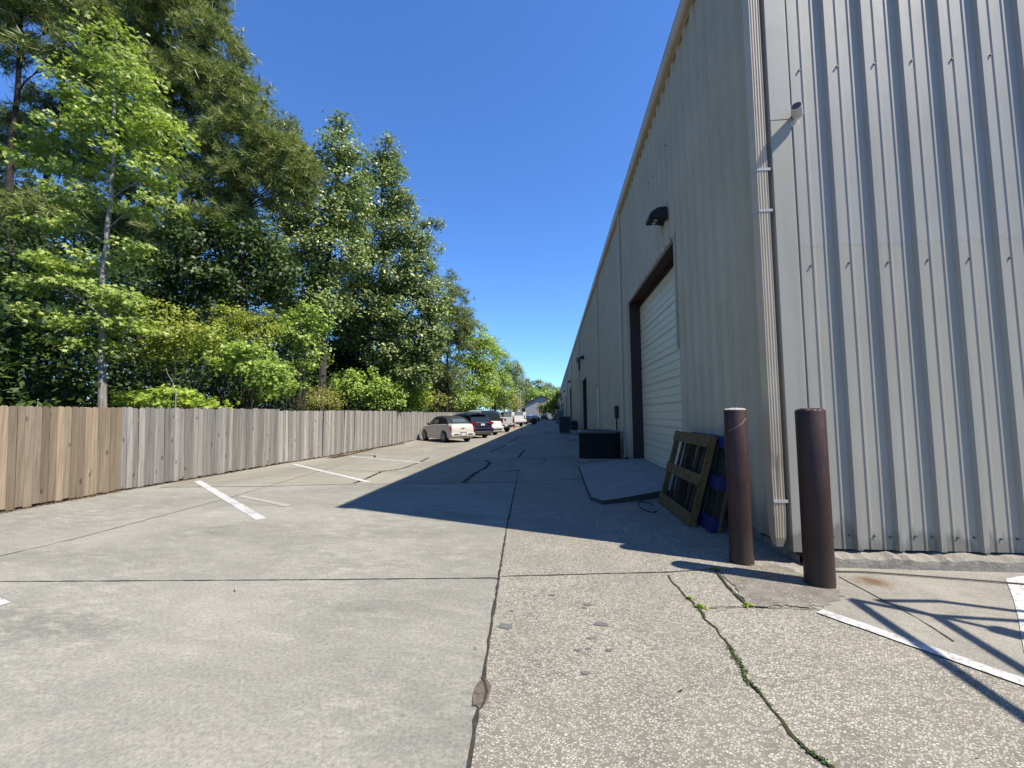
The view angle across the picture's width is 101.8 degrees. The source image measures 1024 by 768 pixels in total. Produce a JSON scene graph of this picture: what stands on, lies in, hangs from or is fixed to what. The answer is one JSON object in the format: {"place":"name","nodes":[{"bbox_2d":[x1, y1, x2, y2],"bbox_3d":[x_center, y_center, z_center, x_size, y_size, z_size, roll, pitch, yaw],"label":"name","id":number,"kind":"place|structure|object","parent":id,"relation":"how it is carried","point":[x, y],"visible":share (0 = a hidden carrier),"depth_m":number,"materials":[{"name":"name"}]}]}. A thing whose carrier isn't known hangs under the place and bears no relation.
{"place":"outdoors","nodes":[
{"label":"outdoors","id":0,"kind":"place"},
{"bbox_2d":[0,479,515,767],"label":"parking lot","id":1,"kind":"structure","parent":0,"point":[360,668],"depth_m":3.22,"materials":[{"name":"concrete"}]},
{"bbox_2d":[0,598,10,604],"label":"parking line","id":2,"kind":"object","parent":1,"relation":"on","point":[3,601],"visible":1,"depth_m":3.66,"materials":[{"name":"paint"}]},
{"bbox_2d":[1,465,339,555],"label":"pavement joint","id":3,"kind":"object","parent":1,"relation":"on","point":[154,517],"visible":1,"depth_m":6.55,"materials":[{"name":"grey concrete"}]},
{"bbox_2d":[194,481,264,519],"bbox_3d":[-5.912,2.274,8.480,5.571,0.001,0.159,-4,-6,45],"label":"parking line","id":4,"kind":"object","parent":1,"relation":"on","point":[244,509],"visible":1,"depth_m":7.79,"materials":[{"name":"paint"}]},
{"bbox_2d":[0,405,459,510],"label":"wooden fence","id":5,"kind":"object","parent":1,"relation":"on","point":[47,453],"visible":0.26,"depth_m":9.89,"materials":[{"name":"beige wood"}]},
{"bbox_2d":[2,577,497,581],"bbox_3d":[-3.346,1.940,4.103,6.444,0.001,0.059,0,-4,0],"label":"pavement joint","id":6,"kind":"object","parent":1,"relation":"on","point":[265,579],"visible":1,"depth_m":4.12,"materials":[{"name":"grey concrete"}]},
{"bbox_2d":[238,495,290,505],"bbox_3d":[-4.765,2.229,7.964,1.805,0.001,0.138,-3,-5,33],"label":"parking line","id":7,"kind":"object","parent":1,"relation":"on","point":[264,500],"visible":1,"depth_m":7.96,"materials":[{"name":"paint"}]},
{"bbox_2d":[466,482,516,767],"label":"pavement joint","id":8,"kind":"object","parent":1,"relation":"on","point":[475,723],"visible":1,"depth_m":2.88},
{"bbox_2d":[0,418,551,511],"bbox_3d":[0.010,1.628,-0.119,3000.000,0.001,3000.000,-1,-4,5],"label":"ground","id":9,"kind":"structure","parent":0,"point":[171,481],"depth_m":10.02,"materials":[{"name":"grey concrete"}]},
{"bbox_2d":[4,228,14,406],"bbox_3d":[-16.374,-1.204,13.602,0.689,7.868,0.242,2,-5,-24],"label":"tree trunk","id":10,"kind":"object","parent":9,"relation":"on","point":[8,283],"visible":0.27,"depth_m":13.59,"materials":[{"name":"plant"}]},
{"bbox_2d":[40,251,48,405],"bbox_3d":[-15.168,-0.810,13.506,0.256,7.066,0.720,1,-4,-13],"label":"tree trunk","id":11,"kind":"object","parent":9,"relation":"on","point":[46,362],"visible":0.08,"depth_m":13.46,"materials":[{"name":"plant"}]},
{"bbox_2d":[0,354,97,407],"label":"bush","id":12,"kind":"object","parent":9,"relation":"on","point":[38,389],"visible":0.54,"depth_m":12.95,"materials":[{"name":"green plant"}]},
{"bbox_2d":[51,274,58,403],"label":"tree trunk","id":13,"kind":"object","parent":9,"relation":"on","point":[57,355],"visible":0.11,"depth_m":15.60,"materials":[{"name":"brown wood"}]},
{"bbox_2d":[0,0,132,406],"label":"pine tree","id":14,"kind":"object","parent":9,"relation":"on","point":[30,98],"visible":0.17,"depth_m":22.15,"materials":[{"name":"green plant"}]},
{"bbox_2d":[0,0,144,403],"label":"pine tree","id":15,"kind":"object","parent":9,"relation":"on","point":[27,42],"visible":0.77,"depth_m":18.44,"materials":[{"name":"green plant"}]},
{"bbox_2d":[0,230,176,408],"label":"oak tree","id":16,"kind":"object","parent":9,"relation":"on","point":[137,271],"visible":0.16,"depth_m":15.81,"materials":[{"name":"green plant"}]},
{"bbox_2d":[0,164,187,360],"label":"oak tree","id":17,"kind":"object","parent":9,"relation":"on","point":[90,245],"visible":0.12,"depth_m":32.52,"materials":[{"name":"green plant"}]},
{"bbox_2d":[0,6,205,407],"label":"sweetgum tree","id":18,"kind":"object","parent":9,"relation":"on","point":[107,299],"visible":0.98,"depth_m":12.07,"materials":[{"name":"green plant"}]},
{"bbox_2d":[44,13,197,406],"bbox_3d":[-23.080,-14.485,24.734,10.486,36.070,6.153,-1,-4,5],"label":"pine tree","id":19,"kind":"object","parent":9,"relation":"on","point":[121,225],"visible":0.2,"depth_m":23.50,"materials":[{"name":"green plant"}]},
{"bbox_2d":[107,356,224,408],"bbox_3d":[-11.863,0.889,13.881,3.505,3.654,1.952,-1,-4,5],"label":"bush","id":20,"kind":"object","parent":9,"relation":"on","point":[155,377],"visible":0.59,"depth_m":13.73,"materials":[{"name":"green plant"}]},
{"bbox_2d":[108,384,239,430],"bbox_3d":[-10.537,1.302,12.567,4.401,2.627,1.828,-2,-4,20],"label":"bush","id":21,"kind":"object","parent":9,"relation":"on","point":[128,399],"visible":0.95,"depth_m":12.43,"materials":[{"name":"green plant"}]},
{"bbox_2d":[166,368,186,408],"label":"dead twig","id":22,"kind":"object","parent":9,"relation":"on","point":[174,388],"visible":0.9,"depth_m":12.00,"materials":[{"name":"grey plant"}]},
{"bbox_2d":[123,296,230,408],"bbox_3d":[-10.725,-0.041,13.304,3.155,5.404,2.075,-1,-4,5],"label":"bush","id":23,"kind":"object","parent":9,"relation":"on","point":[174,342],"visible":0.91,"depth_m":13.27,"materials":[{"name":"green plant"}]},
{"bbox_2d":[78,0,329,406],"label":"pine tree","id":24,"kind":"object","parent":9,"relation":"on","point":[271,159],"visible":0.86,"depth_m":19.16,"materials":[{"name":"green plant"}]},
{"bbox_2d":[100,205,312,338],"bbox_3d":[-24.784,-5.461,34.096,16.768,19.454,7.948,-1,-4,5],"label":"oak tree","id":25,"kind":"object","parent":9,"relation":"on","point":[291,246],"visible":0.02,"depth_m":32.57,"materials":[{"name":"green plant"}]},
{"bbox_2d":[132,213,310,408],"bbox_3d":[-12.551,-2.215,18.031,7.770,10.494,4.002,-1,-4,5],"label":"oak tree","id":26,"kind":"object","parent":9,"relation":"on","point":[267,281],"visible":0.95,"depth_m":17.80,"materials":[{"name":"green plant"}]},
{"bbox_2d":[0,191,480,431],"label":"woodland","id":27,"kind":"object","parent":9,"relation":"on","point":[90,376],"visible":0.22,"depth_m":15.15,"materials":[{"name":"green plant"}]},
{"bbox_2d":[186,323,296,408],"bbox_3d":[-10.021,0.282,15.336,4.474,5.051,2.331,-1,-4,5],"label":"bush","id":28,"kind":"object","parent":9,"relation":"on","point":[225,365],"visible":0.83,"depth_m":15.18,"materials":[{"name":"green plant"}]},
{"bbox_2d":[207,299,293,408],"bbox_3d":[-10.609,-0.217,16.389,3.470,6.201,2.245,-1,-4,5],"label":"bush","id":29,"kind":"object","parent":9,"relation":"on","point":[244,329],"visible":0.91,"depth_m":16.36,"materials":[{"name":"green plant"}]},
{"bbox_2d":[226,369,313,409],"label":"bush","id":30,"kind":"object","parent":9,"relation":"on","point":[272,392],"visible":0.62,"depth_m":16.77,"materials":[{"name":"green plant"}]},
{"bbox_2d":[266,299,336,410],"bbox_3d":[-9.755,-0.375,19.160,3.268,6.907,2.738,-1,-4,5],"label":"bush","id":31,"kind":"object","parent":9,"relation":"on","point":[308,365],"visible":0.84,"depth_m":18.96,"materials":[{"name":"green plant"}]},
{"bbox_2d":[251,106,378,412],"bbox_3d":[-10.877,-6.043,23.110,6.846,18.852,4.216,-1,-4,5],"label":"oak tree","id":32,"kind":"object","parent":9,"relation":"on","point":[337,222],"visible":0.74,"depth_m":22.78,"materials":[{"name":"green plant"}]},
{"bbox_2d":[294,385,346,410],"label":"bush","id":33,"kind":"object","parent":9,"relation":"on","point":[318,402],"visible":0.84,"depth_m":20.32,"materials":[{"name":"green plant"}]},
{"bbox_2d":[259,270,445,418],"bbox_3d":[-12.209,-2.610,31.506,14.724,13.255,6.792,-1,-4,5],"label":"oak tree","id":34,"kind":"object","parent":9,"relation":"on","point":[343,361],"visible":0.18,"depth_m":30.21,"materials":[{"name":"green plant"}]},
{"bbox_2d":[326,366,408,410],"bbox_3d":[-8.228,1.159,23.806,4.721,4.518,3.220,-1,-4,5],"label":"bush","id":35,"kind":"object","parent":9,"relation":"on","point":[371,394],"visible":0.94,"depth_m":23.62,"materials":[{"name":"green plant"}]},
{"bbox_2d":[326,129,454,410],"bbox_3d":[-8.205,-6.773,27.932,8.806,20.976,5.605,-1,-4,5],"label":"oak tree","id":36,"kind":"object","parent":9,"relation":"on","point":[405,282],"visible":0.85,"depth_m":27.20,"materials":[{"name":"green plant"}]},
{"bbox_2d":[388,364,435,412],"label":"bush","id":37,"kind":"object","parent":9,"relation":"on","point":[421,397],"visible":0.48,"depth_m":28.39,"materials":[{"name":"green plant"}]},
{"bbox_2d":[423,389,451,412],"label":"bush","id":38,"kind":"object","parent":9,"relation":"on","point":[431,403],"visible":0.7,"depth_m":34.05,"materials":[{"name":"green plant"}]},
{"bbox_2d":[422,361,471,412],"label":"maple tree","id":39,"kind":"object","parent":9,"relation":"on","point":[443,389],"visible":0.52,"depth_m":43.36,"materials":[{"name":"green plant"}]},
{"bbox_2d":[423,268,481,412],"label":"pine tree","id":40,"kind":"object","parent":9,"relation":"on","point":[464,327],"visible":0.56,"depth_m":41.79,"materials":[{"name":"green plant"}]},
{"bbox_2d":[453,389,491,411],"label":"bush","id":41,"kind":"object","parent":9,"relation":"on","point":[472,399],"visible":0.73,"depth_m":47.11,"materials":[{"name":"green plant"}]},
{"bbox_2d":[449,321,502,412],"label":"maple tree","id":42,"kind":"object","parent":9,"relation":"on","point":[474,364],"visible":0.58,"depth_m":51.15,"materials":[{"name":"green plant"}]},
{"bbox_2d":[480,336,518,411],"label":"maple tree","id":43,"kind":"object","parent":9,"relation":"on","point":[503,376],"visible":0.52,"depth_m":70.07,"materials":[{"name":"green plant"}]},
{"bbox_2d":[489,387,521,412],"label":"tree","id":44,"kind":"object","parent":9,"relation":"on","point":[515,407],"visible":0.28,"depth_m":87.49,"materials":[{"name":"green plant"}]},
{"bbox_2d":[504,359,526,411],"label":"maple tree","id":45,"kind":"object","parent":9,"relation":"on","point":[516,372],"visible":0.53,"depth_m":111.80,"materials":[{"name":"green plant"}]},
{"bbox_2d":[524,385,544,400],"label":"maple tree","id":46,"kind":"object","parent":9,"relation":"on","point":[532,395],"visible":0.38,"depth_m":187.75,"materials":[{"name":"green plant"}]},
{"bbox_2d":[536,387,552,397],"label":"maple tree","id":47,"kind":"object","parent":9,"relation":"on","point":[545,390],"visible":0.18,"depth_m":193.42,"materials":[{"name":"green plant"}]},
{"bbox_2d":[559,0,1023,572],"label":"warehouse","id":48,"kind":"structure","parent":9,"relation":"on","point":[847,250],"depth_m":4.70,"materials":[{"name":"paint"}]},
{"bbox_2d":[576,357,580,370],"bbox_3d":[5.930,-1.757,37.025,0.380,1.170,0.400,-1,-4,5],"label":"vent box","id":49,"kind":"object","parent":48,"relation":"attached to","point":[578,360],"visible":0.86,"depth_m":36.92,"materials":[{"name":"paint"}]},
{"bbox_2d":[595,383,598,428],"bbox_3d":[4.913,1.618,23.784,0.150,3.220,1.540,-1,-4,5],"label":"door","id":50,"kind":"structure","parent":48,"relation":"in","point":[596,386],"depth_m":24.13,"materials":[{"name":"beige metal"}]},
{"bbox_2d":[614,406,618,429],"bbox_3d":[4.065,1.790,16.188,0.210,1.880,0.567,-2,-4,20],"label":"electrical box","id":51,"kind":"object","parent":48,"relation":"attached to","point":[616,412],"visible":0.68,"depth_m":16.20,"materials":[{"name":"grey metal"}]},
{"bbox_2d":[645,206,666,225],"bbox_3d":[3.245,-3.769,9.378,0.396,0.293,0.400,-1,-4,5],"label":"wall lamp","id":52,"kind":"object","parent":48,"relation":"attached to","point":[657,216],"visible":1,"depth_m":9.19,"materials":[{"name":"metal"}]},
{"bbox_2d":[640,266,682,468],"bbox_3d":[4.062,-0.288,11.137,0.022,5.314,5.350,-1,-4,5],"label":"roll up door","id":53,"kind":"structure","parent":48,"relation":"in","point":[660,354],"depth_m":11.40,"materials":[{"name":"paint"}]},
{"bbox_2d":[790,102,802,127],"bbox_3d":[3.237,-3.073,4.742,0.158,0.212,0.206,-1,-4,5],"label":"security camera","id":54,"kind":"object","parent":48,"relation":"attached to","point":[796,110],"visible":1,"depth_m":4.70,"materials":[{"name":"white plastic"}]},
{"bbox_2d":[0,0,679,411],"label":"sky","id":55,"kind":"structure","parent":0,"point":[518,123],"materials":[{"name":"blue"}]},
{"bbox_2d":[164,419,626,486],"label":"lane","id":56,"kind":"structure","parent":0,"point":[457,466],"depth_m":13.45,"materials":[{"name":"concrete"}]},
{"bbox_2d":[0,440,411,512],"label":"pine straw","id":57,"kind":"object","parent":56,"relation":"on","point":[341,455],"visible":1,"depth_m":11.26,"materials":[{"name":"brown plant"}]},
{"bbox_2d":[292,464,370,481],"bbox_3d":[-5.433,2.532,12.051,5.530,0.001,0.150,-4,-6,45],"label":"parking line","id":58,"kind":"object","parent":56,"relation":"on","point":[333,473],"visible":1,"depth_m":11.60,"materials":[{"name":"paint"}]},
{"bbox_2d":[349,456,421,462],"bbox_3d":[-4.724,2.761,15.249,4.053,0.001,0.138,-3,-5,35],"label":"parking line","id":59,"kind":"object","parent":56,"relation":"on","point":[386,459],"visible":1,"depth_m":15.19,"materials":[{"name":"paint"}]},
{"bbox_2d":[354,457,429,482],"bbox_3d":[-3.452,2.582,12.886,0.421,0.001,5.916,-1,-4,9],"label":"pavement crack","id":60,"kind":"object","parent":56,"relation":"on","point":[388,470],"visible":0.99,"depth_m":12.17,"materials":[{"name":"grey concrete"}]},
{"bbox_2d":[230,479,568,486],"bbox_3d":[-3.146,2.357,9.817,9.838,0.001,0.336,0,-4,-5],"label":"pavement joint","id":61,"kind":"object","parent":56,"relation":"on","point":[431,483],"visible":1,"depth_m":9.81,"materials":[{"name":"grey concrete"}]},
{"bbox_2d":[421,416,474,441],"bbox_3d":[-4.098,2.764,26.029,2.014,1.569,4.337,3,-5,-36],"label":"convertible car","id":62,"kind":"object","parent":56,"relation":"on","point":[444,428],"visible":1,"depth_m":24.73,"materials":[{"name":"beige paint"}]},
{"bbox_2d":[453,413,493,436],"bbox_3d":[-3.426,2.996,30.390,1.963,1.734,4.830,3,-5,-37],"label":"crossover car","id":63,"kind":"object","parent":56,"relation":"on","point":[482,424],"visible":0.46,"depth_m":28.73,"materials":[{"name":"blue paint"}]},
{"bbox_2d":[462,460,490,482],"bbox_3d":[-0.923,2.528,12.358,0.371,0.001,4.878,-1,-4,3],"label":"pavement crack","id":64,"kind":"object","parent":56,"relation":"on","point":[471,475],"visible":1,"depth_m":11.63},
{"bbox_2d":[464,410,503,434],"bbox_3d":[-2.962,3.167,34.459,2.069,1.979,5.210,3,-5,-36],"label":"suv car","id":65,"kind":"object","parent":56,"relation":"on","point":[495,419],"visible":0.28,"depth_m":32.83,"materials":[{"name":"white paint"}]},
{"bbox_2d":[496,411,514,431],"bbox_3d":[-2.132,3.576,40.052,2.095,1.969,5.975,2,-5,-32],"label":"pickup truck","id":66,"kind":"object","parent":56,"relation":"on","point":[507,424],"visible":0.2,"depth_m":37.88,"materials":[{"name":"silver metal"}]},
{"bbox_2d":[501,411,526,425],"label":"utility truck","id":67,"kind":"object","parent":56,"relation":"on","point":[518,417],"visible":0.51,"depth_m":54.80,"materials":[{"name":"white paint"}]},
{"bbox_2d":[516,415,536,424],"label":"sedan car","id":68,"kind":"object","parent":56,"relation":"on","point":[531,419],"visible":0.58,"depth_m":65.96,"materials":[{"name":"grey paint"}]},
{"bbox_2d":[540,415,547,419],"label":"sedan car","id":69,"kind":"object","parent":56,"relation":"on","point":[544,417],"visible":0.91,"depth_m":115.24,"materials":[{"name":"black paint"}]},
{"bbox_2d":[536,390,561,419],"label":"crape myrtle tree","id":70,"kind":"object","parent":56,"relation":"on","point":[550,405],"visible":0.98,"depth_m":110.61,"materials":[{"name":"green plant"}]},
{"bbox_2d":[558,416,570,432],"bbox_3d":[4.551,3.516,36.071,1.007,1.430,1.272,-1,-4,5],"label":"dumpster","id":71,"kind":"object","parent":56,"relation":"on","point":[564,423],"visible":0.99,"depth_m":35.48,"materials":[{"name":"black plastic"}]},
{"bbox_2d":[575,429,623,460],"bbox_3d":[3.123,2.180,15.027,1.620,1.045,1.410,-1,-4,5],"label":"condenser","id":72,"kind":"object","parent":56,"relation":"on","point":[599,444],"visible":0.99,"depth_m":14.43,"materials":[{"name":"metal"}]},
{"bbox_2d":[520,381,530,398],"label":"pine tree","id":73,"kind":"object","parent":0,"point":[525,384],"visible":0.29,"depth_m":204.67,"materials":[{"name":"green plant"}]},
{"bbox_2d":[521,390,530,411],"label":"maple tree","id":74,"kind":"object","parent":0,"point":[527,400],"visible":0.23,"depth_m":179.59,"materials":[{"name":"green plant"}]},
{"bbox_2d":[520,377,537,391],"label":"pine tree","id":75,"kind":"object","parent":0,"point":[528,379],"visible":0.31,"depth_m":214.95,"materials":[{"name":"green plant"}]},
{"bbox_2d":[532,378,545,390],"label":"pine tree","id":76,"kind":"object","parent":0,"point":[540,384],"visible":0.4,"depth_m":228.94,"materials":[{"name":"green plant"}]},
{"bbox_2d":[524,395,558,417],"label":"house","id":77,"kind":"structure","parent":0,"point":[531,406],"depth_m":157.64,"materials":[{"name":"grey paint"}]},
{"bbox_2d":[542,381,555,396],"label":"pine tree","id":78,"kind":"object","parent":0,"point":[548,385],"visible":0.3,"depth_m":238.69,"materials":[{"name":"green plant"}]},
{"bbox_2d":[549,389,558,401],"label":"maple tree","id":79,"kind":"object","parent":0,"point":[556,391],"visible":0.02,"depth_m":192.41,"materials":[{"name":"green plant"}]},
{"bbox_2d":[557,410,563,416],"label":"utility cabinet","id":80,"kind":"object","parent":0,"point":[560,412],"visible":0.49,"depth_m":86.60,"materials":[{"name":"metal"}]},
{"bbox_2d":[568,436,577,440],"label":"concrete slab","id":81,"kind":"structure","parent":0,"point":[572,438],"depth_m":25.41,"materials":[{"name":"grey concrete"}]},
{"bbox_2d":[570,420,577,429],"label":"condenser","id":82,"kind":"object","parent":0,"point":[573,422],"visible":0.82,"depth_m":41.44,"materials":[{"name":"metal"}]},
{"bbox_2d":[471,483,1023,767],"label":"driveway","id":83,"kind":"structure","parent":0,"point":[840,694],"depth_m":2.59,"materials":[{"name":"grey concrete"}]},
{"bbox_2d":[472,678,491,707],"bbox_3d":[-0.174,1.795,2.422,0.098,0.001,0.264,-1,-4,5],"label":"spalled edge","id":84,"kind":"object","parent":83,"relation":"on","point":[478,694],"visible":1,"depth_m":2.41,"materials":[{"name":"grey concrete"}]},
{"bbox_2d":[481,675,488,707],"bbox_3d":[-0.160,1.794,2.431,0.045,0.001,0.308,0,-4,-4],"label":"pavement crack","id":85,"kind":"object","parent":83,"relation":"on","point":[486,688],"visible":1,"depth_m":2.43,"materials":[{"name":"grey concrete"}]},
{"bbox_2d":[498,623,511,628],"bbox_3d":[-0.046,1.853,3.183,0.113,0.001,0.075,-2,-4,17],"label":"tar stain","id":86,"kind":"object","parent":83,"relation":"on","point":[505,626],"visible":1,"depth_m":3.18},
{"bbox_2d":[594,622,608,625],"bbox_3d":[0.689,1.850,3.206,0.116,0.001,0.066,-3,-5,28],"label":"tar stain","id":87,"kind":"object","parent":83,"relation":"on","point":[601,624],"visible":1,"depth_m":3.20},
{"bbox_2d":[511,568,712,575],"bbox_3d":[1.004,1.923,4.228,2.230,0.001,0.070,0,-4,-4],"label":"pavement joint","id":88,"kind":"object","parent":83,"relation":"on","point":[611,573],"visible":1,"depth_m":4.22,"materials":[{"name":"grey concrete"}]},
{"bbox_2d":[578,458,686,504],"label":"ramp","id":89,"kind":"structure","parent":83,"relation":"on","point":[638,479],"depth_m":9.46,"materials":[{"name":"concrete"}]},
{"bbox_2d":[638,501,656,512],"bbox_3d":[2.345,2.126,7.224,0.274,0.018,0.857,-1,-4,5],"label":"cable","id":90,"kind":"object","parent":83,"relation":"on","point":[644,509],"visible":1,"depth_m":7.17,"materials":[{"name":"black rubber"}]},
{"bbox_2d":[658,430,716,526],"bbox_3d":[2.825,1.463,6.803,0.478,1.337,1.700,-1,-4,5],"label":"pallet","id":91,"kind":"object","parent":83,"relation":"on","point":[683,473],"visible":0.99,"depth_m":6.59,"materials":[{"name":"brown wood"}]},
{"bbox_2d":[693,603,708,608],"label":"weed","id":92,"kind":"object","parent":83,"relation":"on","point":[701,605],"visible":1,"depth_m":3.46,"materials":[{"name":"green plant"}]},
{"bbox_2d":[683,432,726,532],"bbox_3d":[2.969,1.438,6.428,0.460,1.325,1.560,-1,-4,5],"label":"pallet","id":93,"kind":"object","parent":83,"relation":"on","point":[709,521],"visible":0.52,"depth_m":5.99,"materials":[{"name":"blue paint"}]},
{"bbox_2d":[718,488,726,533],"bbox_3d":[2.936,1.419,5.662,0.328,1.200,0.050,-1,-4,5],"label":"timber batten","id":94,"kind":"object","parent":83,"relation":"on","point":[722,510],"visible":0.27,"depth_m":5.63,"materials":[{"name":"brown wood"}]},
{"bbox_2d":[715,569,746,603],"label":"moss","id":95,"kind":"object","parent":83,"relation":"on","point":[736,594],"visible":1,"depth_m":3.86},
{"bbox_2d":[723,408,754,565],"bbox_3d":[2.503,1.107,4.603,0.248,1.692,0.248,-1,-4,5],"label":"bollard","id":96,"kind":"object","parent":83,"relation":"on","point":[738,491],"visible":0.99,"depth_m":4.52,"materials":[{"name":"brown metal"}]},
{"bbox_2d":[667,575,834,767],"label":"pavement crack","id":97,"kind":"object","parent":83,"relation":"on","point":[791,734],"visible":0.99,"depth_m":2.36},
{"bbox_2d":[704,606,814,608],"bbox_3d":[2.047,1.853,3.454,0.912,0.001,0.046,0,-4,2],"label":"pavement joint","id":98,"kind":"object","parent":83,"relation":"on","point":[761,606],"visible":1,"depth_m":3.45,"materials":[{"name":"grey concrete"}]},
{"bbox_2d":[697,606,836,765],"bbox_3d":[1.474,1.802,2.729,0.119,0.014,1.666,-1,-4,3],"label":"moss","id":99,"kind":"object","parent":83,"relation":"on","point":[824,761],"visible":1,"depth_m":2.49,"materials":[{"name":"green plant"}]},
{"bbox_2d":[780,561,1023,677],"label":"apron","id":100,"kind":"object","parent":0,"point":[977,621],"visible":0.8,"depth_m":3.42,"materials":[{"name":"concrete"}]},
{"bbox_2d":[719,563,845,607],"bbox_3d":[2.520,1.890,3.949,0.989,0.001,1.072,-1,-4,5],"label":"worn patch","id":101,"kind":"object","parent":100,"relation":"on","point":[767,585],"visible":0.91,"depth_m":3.83,"materials":[{"name":"concrete"}]},
{"bbox_2d":[794,408,836,588],"bbox_3d":[2.908,1.068,3.996,0.250,1.678,0.250,-1,-4,5],"label":"bollard","id":102,"kind":"object","parent":101,"relation":"on","point":[818,552],"visible":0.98,"depth_m":3.91,"materials":[{"name":"brown metal"}]},
{"bbox_2d":[838,576,953,640],"bbox_3d":[3.184,1.854,3.513,0.052,0.001,1.184,-1,-4,5],"label":"pavement joint","id":103,"kind":"object","parent":100,"relation":"on","point":[896,606],"visible":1,"depth_m":3.49,"materials":[{"name":"grey concrete"}]},
{"bbox_2d":[817,609,1023,684],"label":"parking line","id":104,"kind":"object","parent":100,"relation":"on","point":[970,662],"visible":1,"depth_m":2.84,"materials":[{"name":"paint"}]},
{"bbox_2d":[836,570,1023,584],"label":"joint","id":105,"kind":"object","parent":100,"relation":"on","point":[934,576],"visible":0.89,"depth_m":4.05,"materials":[{"name":"black concrete"}]},
{"bbox_2d":[1006,576,1023,647],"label":"parking line","id":106,"kind":"object","parent":100,"relation":"on","point":[1017,591],"visible":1,"depth_m":3.63,"materials":[{"name":"paint"}]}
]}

